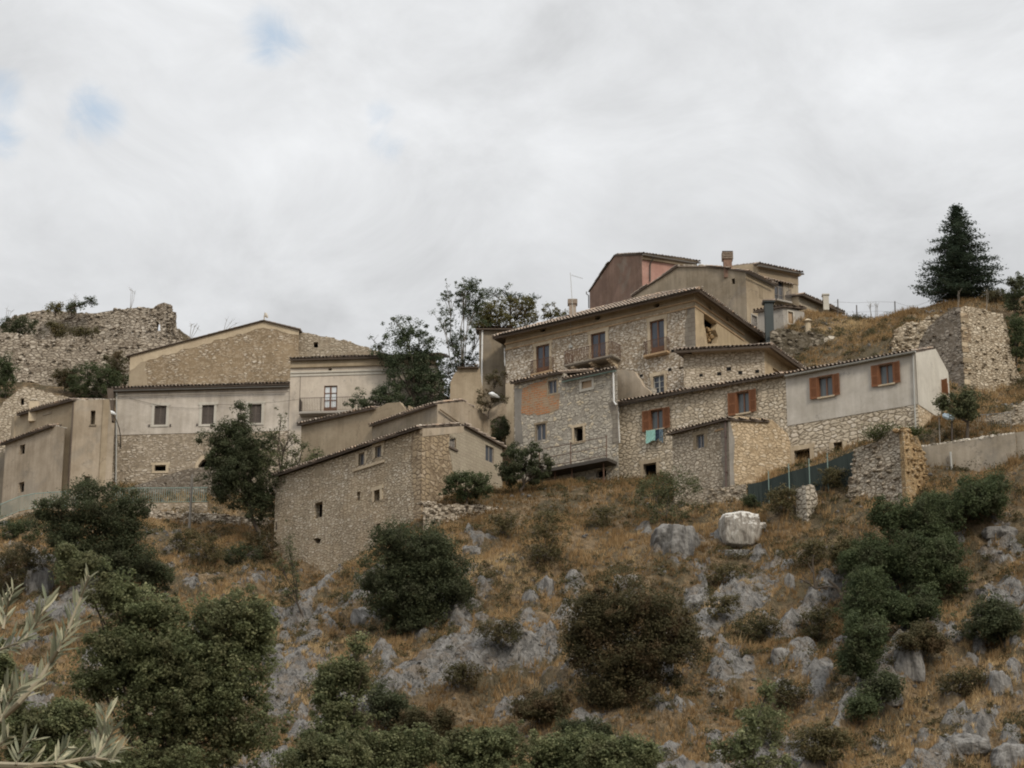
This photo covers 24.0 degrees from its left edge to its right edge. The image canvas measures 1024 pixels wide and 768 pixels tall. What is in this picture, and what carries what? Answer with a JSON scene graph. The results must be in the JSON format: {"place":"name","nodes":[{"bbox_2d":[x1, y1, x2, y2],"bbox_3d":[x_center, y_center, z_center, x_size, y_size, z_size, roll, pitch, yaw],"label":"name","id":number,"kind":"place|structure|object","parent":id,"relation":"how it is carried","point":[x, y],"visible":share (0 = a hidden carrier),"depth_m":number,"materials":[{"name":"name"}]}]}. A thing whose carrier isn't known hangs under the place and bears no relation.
{"place":"outdoors","nodes":[
{"label":"outdoors","id":0,"kind":"place"},
{"bbox_2d":[0,295,1023,767],"bbox_3d":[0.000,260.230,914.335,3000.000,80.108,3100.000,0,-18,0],"label":"terrain","id":1,"kind":"structure","parent":0,"point":[438,654],"depth_m":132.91,"materials":[{"name":"plant"}]},
{"bbox_2d":[0,351,20,398],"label":"shrub","id":2,"kind":"object","parent":1,"relation":"on","point":[6,373],"visible":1,"depth_m":199.62,"materials":[{"name":"green plant"}]},
{"bbox_2d":[0,542,31,598],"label":"shrub","id":3,"kind":"object","parent":1,"relation":"on","point":[14,559],"visible":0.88,"depth_m":149.88,"materials":[{"name":"green plant"}]},
{"bbox_2d":[0,517,42,542],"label":"shrub","id":4,"kind":"object","parent":1,"relation":"on","point":[21,528],"visible":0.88,"depth_m":161.16,"materials":[{"name":"green plant"}]},
{"bbox_2d":[5,537,51,574],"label":"shrub","id":5,"kind":"object","parent":1,"relation":"on","point":[27,556],"visible":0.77,"depth_m":151.98,"materials":[{"name":"green plant"}]},
{"bbox_2d":[0,423,66,515],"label":"stained tan house","id":6,"kind":"structure","parent":1,"relation":"on","point":[31,462],"depth_m":177.40,"materials":[{"name":"paint"}]},
{"bbox_2d":[0,386,67,452],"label":"rubble gable","id":7,"kind":"structure","parent":1,"relation":"on","point":[16,402],"depth_m":183.89,"materials":[{"name":"stone"}]},
{"bbox_2d":[23,565,53,594],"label":"limestone rock","id":8,"kind":"object","parent":1,"relation":"on","point":[36,580],"visible":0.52,"depth_m":151.11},
{"bbox_2d":[11,398,117,506],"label":"tan corner house","id":9,"kind":"structure","parent":1,"relation":"on","point":[89,436],"depth_m":176.60,"materials":[{"name":"paint"}]},
{"bbox_2d":[0,638,132,767],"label":"oak","id":10,"kind":"object","parent":1,"relation":"on","point":[55,722],"visible":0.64,"depth_m":57.43,"materials":[{"name":"green plant"}]},
{"bbox_2d":[0,564,134,767],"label":"olive tree","id":11,"kind":"object","parent":1,"relation":"on","point":[98,744],"visible":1,"depth_m":5.19,"materials":[{"name":"green plant"}]},
{"bbox_2d":[0,332,178,389],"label":"castle terrace wall","id":12,"kind":"structure","parent":1,"relation":"on","point":[39,361],"depth_m":204.62,"materials":[{"name":"stone"}]},
{"bbox_2d":[0,303,182,343],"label":"castle ruin","id":13,"kind":"object","parent":1,"relation":"on","point":[128,323],"visible":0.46,"depth_m":214.03,"materials":[{"name":"stone"}]},
{"bbox_2d":[64,360,128,399],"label":"shrub","id":14,"kind":"object","parent":1,"relation":"on","point":[97,372],"visible":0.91,"depth_m":199.21,"materials":[{"name":"green plant"}]},
{"bbox_2d":[25,472,177,599],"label":"holm oak","id":15,"kind":"object","parent":1,"relation":"on","point":[116,542],"visible":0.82,"depth_m":150.13,"materials":[{"name":"green plant"}]},
{"bbox_2d":[47,540,297,767],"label":"oak","id":16,"kind":"object","parent":1,"relation":"on","point":[194,687],"visible":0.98,"depth_m":60.09,"materials":[{"name":"green plant"}]},
{"bbox_2d":[125,467,230,497],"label":"ramp parapet","id":17,"kind":"structure","parent":1,"relation":"on","point":[182,478],"depth_m":175.75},
{"bbox_2d":[107,381,289,494],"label":"long pale house","id":18,"kind":"structure","parent":1,"relation":"on","point":[156,441],"depth_m":179.89,"materials":[{"name":"paint"}]},
{"bbox_2d":[181,532,227,564],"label":"shrub","id":19,"kind":"object","parent":1,"relation":"on","point":[205,552],"visible":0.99,"depth_m":158.69,"materials":[{"name":"green plant"}]},
{"bbox_2d":[147,509,273,526],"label":"stone terrace wall","id":20,"kind":"structure","parent":1,"relation":"on","point":[159,514],"depth_m":170.29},
{"bbox_2d":[126,320,301,408],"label":"brown gable house","id":21,"kind":"structure","parent":1,"relation":"on","point":[261,351],"depth_m":189.89,"materials":[{"name":"beige stone"}]},
{"bbox_2d":[191,399,284,537],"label":"holm oak","id":22,"kind":"object","parent":1,"relation":"on","point":[241,457],"visible":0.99,"depth_m":165.58,"materials":[{"name":"green plant"}]},
{"bbox_2d":[242,526,280,558],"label":"shrub","id":23,"kind":"object","parent":1,"relation":"on","point":[263,544],"visible":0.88,"depth_m":162.52,"materials":[{"name":"green plant"}]},
{"bbox_2d":[271,519,303,617],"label":"feathery sapling","id":24,"kind":"object","parent":1,"relation":"on","point":[284,570],"visible":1,"depth_m":144.53,"materials":[{"name":"grey plant"}]},
{"bbox_2d":[253,407,324,529],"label":"grey green tree","id":25,"kind":"object","parent":1,"relation":"on","point":[276,453],"visible":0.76,"depth_m":165.36,"materials":[{"name":"green plant"}]},
{"bbox_2d":[267,728,373,767],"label":"oak bank","id":26,"kind":"structure","parent":1,"relation":"on","point":[320,750],"depth_m":64.22,"materials":[{"name":"green plant"}]},
{"bbox_2d":[269,631,385,767],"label":"oak sapling","id":27,"kind":"object","parent":1,"relation":"on","point":[349,677],"visible":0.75,"depth_m":67.10,"materials":[{"name":"green plant"}]},
{"bbox_2d":[298,332,382,356],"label":"sloping rubble wall","id":28,"kind":"structure","parent":1,"relation":"on","point":[310,345],"depth_m":189.88,"materials":[{"name":"stone"}]},
{"bbox_2d":[297,402,413,463],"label":"tan shed house","id":29,"kind":"structure","parent":1,"relation":"on","point":[330,434],"depth_m":172.45,"materials":[{"name":"paint"}]},
{"bbox_2d":[288,352,448,467],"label":"peeling plaster house","id":30,"kind":"structure","parent":1,"relation":"on","point":[321,386],"depth_m":179.64,"materials":[{"name":"paint"}]},
{"bbox_2d":[343,381,415,408],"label":"robinia tree","id":31,"kind":"object","parent":1,"relation":"on","point":[386,397],"visible":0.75,"depth_m":176.34,"materials":[{"name":"green plant"}]},
{"bbox_2d":[270,422,506,574],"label":"old stone house","id":32,"kind":"structure","parent":1,"relation":"on","point":[333,508],"depth_m":158.37,"materials":[{"name":"beige stone"}]},
{"bbox_2d":[365,678,414,726],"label":"shrub","id":33,"kind":"object","parent":1,"relation":"on","point":[395,703],"visible":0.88,"depth_m":124.75,"materials":[{"name":"green plant"}]},
{"bbox_2d":[356,721,447,767],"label":"oak bank","id":34,"kind":"structure","parent":1,"relation":"on","point":[397,749],"depth_m":66.52,"materials":[{"name":"green plant"}]},
{"bbox_2d":[369,315,449,406],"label":"robinia tree","id":35,"kind":"object","parent":1,"relation":"on","point":[404,338],"visible":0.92,"depth_m":178.42,"materials":[{"name":"green plant"}]},
{"bbox_2d":[344,514,484,635],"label":"holm oak","id":36,"kind":"object","parent":1,"relation":"on","point":[428,569],"visible":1,"depth_m":137.89,"materials":[{"name":"green plant"}]},
{"bbox_2d":[391,702,459,741],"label":"shrub","id":37,"kind":"object","parent":1,"relation":"on","point":[440,723],"visible":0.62,"depth_m":122.93,"materials":[{"name":"green plant"}]},
{"bbox_2d":[368,398,491,438],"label":"weathered gable house","id":38,"kind":"structure","parent":1,"relation":"on","point":[461,411],"depth_m":167.91,"materials":[{"name":"grey paint"}]},
{"bbox_2d":[427,276,492,399],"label":"sparse tree","id":39,"kind":"object","parent":1,"relation":"on","point":[464,312],"visible":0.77,"depth_m":181.44,"materials":[{"name":"green plant"}]},
{"bbox_2d":[417,501,502,531],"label":"dry stone wall","id":40,"kind":"structure","parent":1,"relation":"on","point":[432,511],"depth_m":151.75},
{"bbox_2d":[438,659,486,687],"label":"shrub","id":41,"kind":"object","parent":1,"relation":"on","point":[462,673],"visible":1,"depth_m":127.63,"materials":[{"name":"green plant"}]},
{"bbox_2d":[438,468,493,510],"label":"evergreen bush","id":42,"kind":"object","parent":1,"relation":"on","point":[480,485],"visible":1,"depth_m":152.65,"materials":[{"name":"green plant"}]},
{"bbox_2d":[450,364,482,412],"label":"blank plaster wall","id":43,"kind":"structure","parent":1,"relation":"on","point":[466,383],"depth_m":173.51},
{"bbox_2d":[432,719,534,767],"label":"oak bank","id":44,"kind":"structure","parent":1,"relation":"on","point":[485,747],"depth_m":67.66,"materials":[{"name":"green plant"}]},
{"bbox_2d":[476,325,512,430],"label":"tall grey house","id":45,"kind":"structure","parent":1,"relation":"on","point":[491,354],"depth_m":175.43,"materials":[{"name":"beige paint"}]},
{"bbox_2d":[470,616,523,647],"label":"shrub","id":46,"kind":"object","parent":1,"relation":"on","point":[500,628],"visible":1,"depth_m":131.08,"materials":[{"name":"green plant"}]},
{"bbox_2d":[465,295,545,336],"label":"yellowing tree","id":47,"kind":"object","parent":1,"relation":"on","point":[532,317],"visible":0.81,"depth_m":183.97,"materials":[{"name":"green plant"}]},
{"bbox_2d":[0,311,1023,767],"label":"scrub","id":48,"kind":"object","parent":1,"relation":"on","point":[630,567],"visible":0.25,"depth_m":140.88,"materials":[{"name":"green plant"}]},
{"bbox_2d":[0,305,1023,767],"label":"loose stones","id":49,"kind":"object","parent":1,"relation":"on","point":[664,583],"visible":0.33,"depth_m":131.88,"materials":[{"name":"stone"}]},
{"bbox_2d":[493,441,554,493],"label":"evergreen bush","id":50,"kind":"object","parent":1,"relation":"on","point":[534,468],"visible":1,"depth_m":157.06,"materials":[{"name":"green plant"}]},
{"bbox_2d":[506,684,573,724],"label":"thicket","id":51,"kind":"object","parent":1,"relation":"on","point":[535,706],"visible":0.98,"depth_m":122.46,"materials":[{"name":"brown plant"}]},
{"bbox_2d":[518,505,573,568],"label":"shrub","id":52,"kind":"object","parent":1,"relation":"on","point":[546,533],"visible":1,"depth_m":144.94,"materials":[{"name":"green plant"}]},
{"bbox_2d":[518,722,615,767],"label":"oak bank","id":53,"kind":"structure","parent":1,"relation":"on","point":[554,750],"depth_m":68.78,"materials":[{"name":"green plant"}]},
{"bbox_2d":[525,435,616,479],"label":"iron walkway","id":54,"kind":"structure","parent":1,"relation":"on","point":[570,468],"depth_m":160.05,"materials":[{"name":"metal"}]},
{"bbox_2d":[510,366,656,481],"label":"brick patched house","id":55,"kind":"structure","parent":1,"relation":"on","point":[558,408],"depth_m":162.83,"materials":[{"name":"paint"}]},
{"bbox_2d":[551,715,620,742],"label":"shrub","id":56,"kind":"object","parent":1,"relation":"on","point":[603,727],"visible":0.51,"depth_m":118.60,"materials":[{"name":"green plant"}]},
{"bbox_2d":[576,730,665,767],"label":"oak bank","id":57,"kind":"structure","parent":1,"relation":"on","point":[625,751],"depth_m":65.35,"materials":[{"name":"green plant"}]},
{"bbox_2d":[492,286,764,447],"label":"stone palazzo","id":58,"kind":"structure","parent":1,"relation":"on","point":[643,336],"depth_m":168.41,"materials":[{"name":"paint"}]},
{"bbox_2d":[553,565,707,713],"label":"holm oak","id":59,"kind":"object","parent":1,"relation":"on","point":[620,665],"visible":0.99,"depth_m":124.34,"materials":[{"name":"green plant"}]},
{"bbox_2d":[586,252,700,308],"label":"pink house","id":60,"kind":"structure","parent":1,"relation":"on","point":[622,276],"depth_m":190.19,"materials":[{"name":"paint"}]},
{"bbox_2d":[630,464,709,523],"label":"shrub","id":61,"kind":"object","parent":1,"relation":"on","point":[663,492],"visible":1,"depth_m":148.88,"materials":[{"name":"green plant"}]},
{"bbox_2d":[650,524,700,555],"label":"grey boulder","id":62,"kind":"object","parent":1,"relation":"on","point":[674,538],"visible":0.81,"depth_m":142.80,"materials":[{"name":"stone"}]},
{"bbox_2d":[631,264,777,327],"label":"grey gabled house","id":63,"kind":"structure","parent":1,"relation":"on","point":[743,293],"depth_m":181.10,"materials":[{"name":"beige paint"}]},
{"bbox_2d":[618,371,794,478],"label":"long stone house","id":64,"kind":"structure","parent":1,"relation":"on","point":[762,396],"depth_m":158.96,"materials":[{"name":"beige stone"}]},
{"bbox_2d":[674,484,746,506],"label":"rubble footing","id":65,"kind":"object","parent":1,"relation":"on","point":[708,495],"visible":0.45,"depth_m":150.53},
{"bbox_2d":[704,589,742,617],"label":"shrub","id":66,"kind":"object","parent":1,"relation":"on","point":[727,599],"visible":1,"depth_m":131.75,"materials":[{"name":"green plant"}]},
{"bbox_2d":[665,416,790,490],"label":"stone annex","id":67,"kind":"object","parent":1,"relation":"on","point":[721,452],"visible":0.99,"depth_m":152.91,"materials":[{"name":"beige stone"}]},
{"bbox_2d":[673,342,806,387],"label":"stone wing","id":68,"kind":"structure","parent":1,"relation":"on","point":[705,365],"depth_m":161.62,"materials":[{"name":"stone"}]},
{"bbox_2d":[718,511,761,547],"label":"white boulder","id":69,"kind":"object","parent":1,"relation":"on","point":[740,529],"visible":0.91,"depth_m":143.26,"materials":[{"name":"stone"}]},
{"bbox_2d":[705,676,799,767],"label":"oak sapling","id":70,"kind":"object","parent":1,"relation":"on","point":[741,748],"visible":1,"depth_m":69.06,"materials":[{"name":"green plant"}]},
{"bbox_2d":[728,607,784,642],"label":"shrub","id":71,"kind":"object","parent":1,"relation":"on","point":[761,626],"visible":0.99,"depth_m":129.78,"materials":[{"name":"green plant"}]},
{"bbox_2d":[735,698,793,746],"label":"shrub","id":72,"kind":"object","parent":1,"relation":"on","point":[778,726],"visible":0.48,"depth_m":114.29,"materials":[{"name":"green plant"}]},
{"bbox_2d":[732,262,803,305],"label":"white balcony house","id":73,"kind":"structure","parent":1,"relation":"on","point":[785,279],"depth_m":185.51,"materials":[{"name":"paint"}]},
{"bbox_2d":[753,304,806,342],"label":"cement extension","id":74,"kind":"object","parent":1,"relation":"on","point":[782,313],"visible":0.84,"depth_m":175.25,"materials":[{"name":"paint"}]},
{"bbox_2d":[764,483,798,515],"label":"shrub","id":75,"kind":"object","parent":1,"relation":"on","point":[783,493],"visible":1,"depth_m":144.12,"materials":[{"name":"green plant"}]},
{"bbox_2d":[769,674,814,707],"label":"shrub","id":76,"kind":"object","parent":1,"relation":"on","point":[781,692],"visible":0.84,"depth_m":121.58,"materials":[{"name":"green plant"}]},
{"bbox_2d":[770,328,824,356],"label":"mossy terrace wall","id":77,"kind":"structure","parent":1,"relation":"on","point":[790,342],"depth_m":170.87,"materials":[{"name":"stone"}]},
{"bbox_2d":[748,451,853,507],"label":"netting fence","id":78,"kind":"object","parent":1,"relation":"on","point":[802,476],"visible":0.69,"depth_m":146.21,"materials":[{"name":"green paint"}]},
{"bbox_2d":[795,484,817,521],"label":"stone pillar stub","id":79,"kind":"object","parent":1,"relation":"on","point":[805,494],"visible":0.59,"depth_m":143.81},
{"bbox_2d":[787,535,832,565],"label":"shrub","id":80,"kind":"object","parent":1,"relation":"on","point":[810,545],"visible":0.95,"depth_m":137.60,"materials":[{"name":"green plant"}]},
{"bbox_2d":[785,292,845,314],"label":"grey house","id":81,"kind":"structure","parent":1,"relation":"on","point":[808,301],"depth_m":185.54,"materials":[{"name":"paint"}]},
{"bbox_2d":[796,602,840,641],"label":"shrub","id":82,"kind":"object","parent":1,"relation":"on","point":[820,615],"visible":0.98,"depth_m":130.33,"materials":[{"name":"green plant"}]},
{"bbox_2d":[790,717,861,764],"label":"shrub","id":83,"kind":"object","parent":1,"relation":"on","point":[822,735],"visible":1,"depth_m":111.63,"materials":[{"name":"green plant"}]},
{"bbox_2d":[829,605,894,680],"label":"shrub","id":84,"kind":"object","parent":1,"relation":"on","point":[861,652],"visible":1,"depth_m":121.12,"materials":[{"name":"green plant"}]},
{"bbox_2d":[841,685,888,721],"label":"shrub","id":85,"kind":"object","parent":1,"relation":"on","point":[861,705],"visible":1,"depth_m":117.61,"materials":[{"name":"green plant"}]},
{"bbox_2d":[784,346,949,463],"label":"stucco house","id":86,"kind":"structure","parent":1,"relation":"on","point":[826,403],"depth_m":152.81,"materials":[{"name":"white"}]},
{"bbox_2d":[832,557,916,627],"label":"thicket","id":87,"kind":"object","parent":1,"relation":"on","point":[859,592],"visible":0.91,"depth_m":126.94,"materials":[{"name":"green plant"}]},
{"bbox_2d":[835,530,913,584],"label":"thicket","id":88,"kind":"object","parent":1,"relation":"on","point":[871,547],"visible":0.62,"depth_m":132.33,"materials":[{"name":"green plant"}]},
{"bbox_2d":[856,665,908,703],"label":"shrub","id":89,"kind":"object","parent":1,"relation":"on","point":[889,684],"visible":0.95,"depth_m":119.05,"materials":[{"name":"green plant"}]},
{"bbox_2d":[846,427,929,506],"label":"ruined tower stump","id":90,"kind":"object","parent":1,"relation":"on","point":[891,467],"visible":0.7,"depth_m":142.31,"materials":[{"name":"stone"}]},
{"bbox_2d":[893,645,925,682],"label":"limestone rock","id":91,"kind":"object","parent":1,"relation":"on","point":[911,665],"visible":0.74,"depth_m":122.64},
{"bbox_2d":[869,581,957,625],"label":"thicket","id":92,"kind":"object","parent":1,"relation":"on","point":[928,600],"visible":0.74,"depth_m":127.24,"materials":[{"name":"green plant"}]},
{"bbox_2d":[890,314,938,351],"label":"tumbled terrace wall","id":93,"kind":"structure","parent":1,"relation":"on","point":[906,336],"depth_m":164.77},
{"bbox_2d":[863,490,966,542],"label":"thicket","id":94,"kind":"object","parent":1,"relation":"on","point":[913,519],"visible":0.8,"depth_m":134.41,"materials":[{"name":"green plant"}]},
{"bbox_2d":[889,617,951,654],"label":"shrub","id":95,"kind":"object","parent":1,"relation":"on","point":[916,635],"visible":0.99,"depth_m":122.96,"materials":[{"name":"green plant"}]},
{"bbox_2d":[881,527,974,597],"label":"thicket","id":96,"kind":"object","parent":1,"relation":"on","point":[933,559],"visible":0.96,"depth_m":131.09,"materials":[{"name":"green plant"}]},
{"bbox_2d":[931,383,982,437],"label":"olive tree","id":97,"kind":"object","parent":1,"relation":"on","point":[968,410],"visible":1,"depth_m":147.13,"materials":[{"name":"green plant"}]},
{"bbox_2d":[908,203,1008,303],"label":"fir tree","id":98,"kind":"object","parent":1,"relation":"on","point":[956,270],"visible":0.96,"depth_m":175.36,"materials":[{"name":"green plant"}]},
{"bbox_2d":[934,666,988,697],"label":"shrub","id":99,"kind":"object","parent":1,"relation":"on","point":[958,678],"visible":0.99,"depth_m":119.86,"materials":[{"name":"green plant"}]},
{"bbox_2d":[907,467,1018,523],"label":"thicket","id":100,"kind":"object","parent":1,"relation":"on","point":[979,496],"visible":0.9,"depth_m":135.86,"materials":[{"name":"green plant"}]},
{"bbox_2d":[945,733,990,755],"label":"limestone rock","id":101,"kind":"object","parent":1,"relation":"on","point":[967,743],"visible":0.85,"depth_m":112.53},
{"bbox_2d":[918,306,1021,391],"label":"ruined keep","id":102,"kind":"structure","parent":1,"relation":"on","point":[970,344],"depth_m":160.55,"materials":[{"name":"brown stone"}]},
{"bbox_2d":[921,431,1023,471],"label":"concrete terrace wall","id":103,"kind":"structure","parent":1,"relation":"on","point":[992,449],"depth_m":143.52,"materials":[{"name":"concrete"}]},
{"bbox_2d":[948,589,1023,644],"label":"thicket","id":104,"kind":"object","parent":1,"relation":"on","point":[994,620],"visible":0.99,"depth_m":125.16,"materials":[{"name":"green plant"}]},
{"bbox_2d":[989,742,1023,767],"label":"limestone rock","id":105,"kind":"object","parent":1,"relation":"on","point":[1007,754],"visible":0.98,"depth_m":111.75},
{"bbox_2d":[1001,271,1023,320],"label":"shrub","id":106,"kind":"object","parent":1,"relation":"on","point":[1012,298],"visible":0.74,"depth_m":169.80,"materials":[{"name":"green plant"}]},
{"bbox_2d":[1004,312,1023,371],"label":"shrub","id":107,"kind":"object","parent":1,"relation":"on","point":[1017,337],"visible":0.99,"depth_m":161.32,"materials":[{"name":"green plant"}]},
{"bbox_2d":[0,0,1023,395],"label":"sky","id":108,"kind":"structure","parent":0,"point":[323,168],"materials":[{"name":"white"}]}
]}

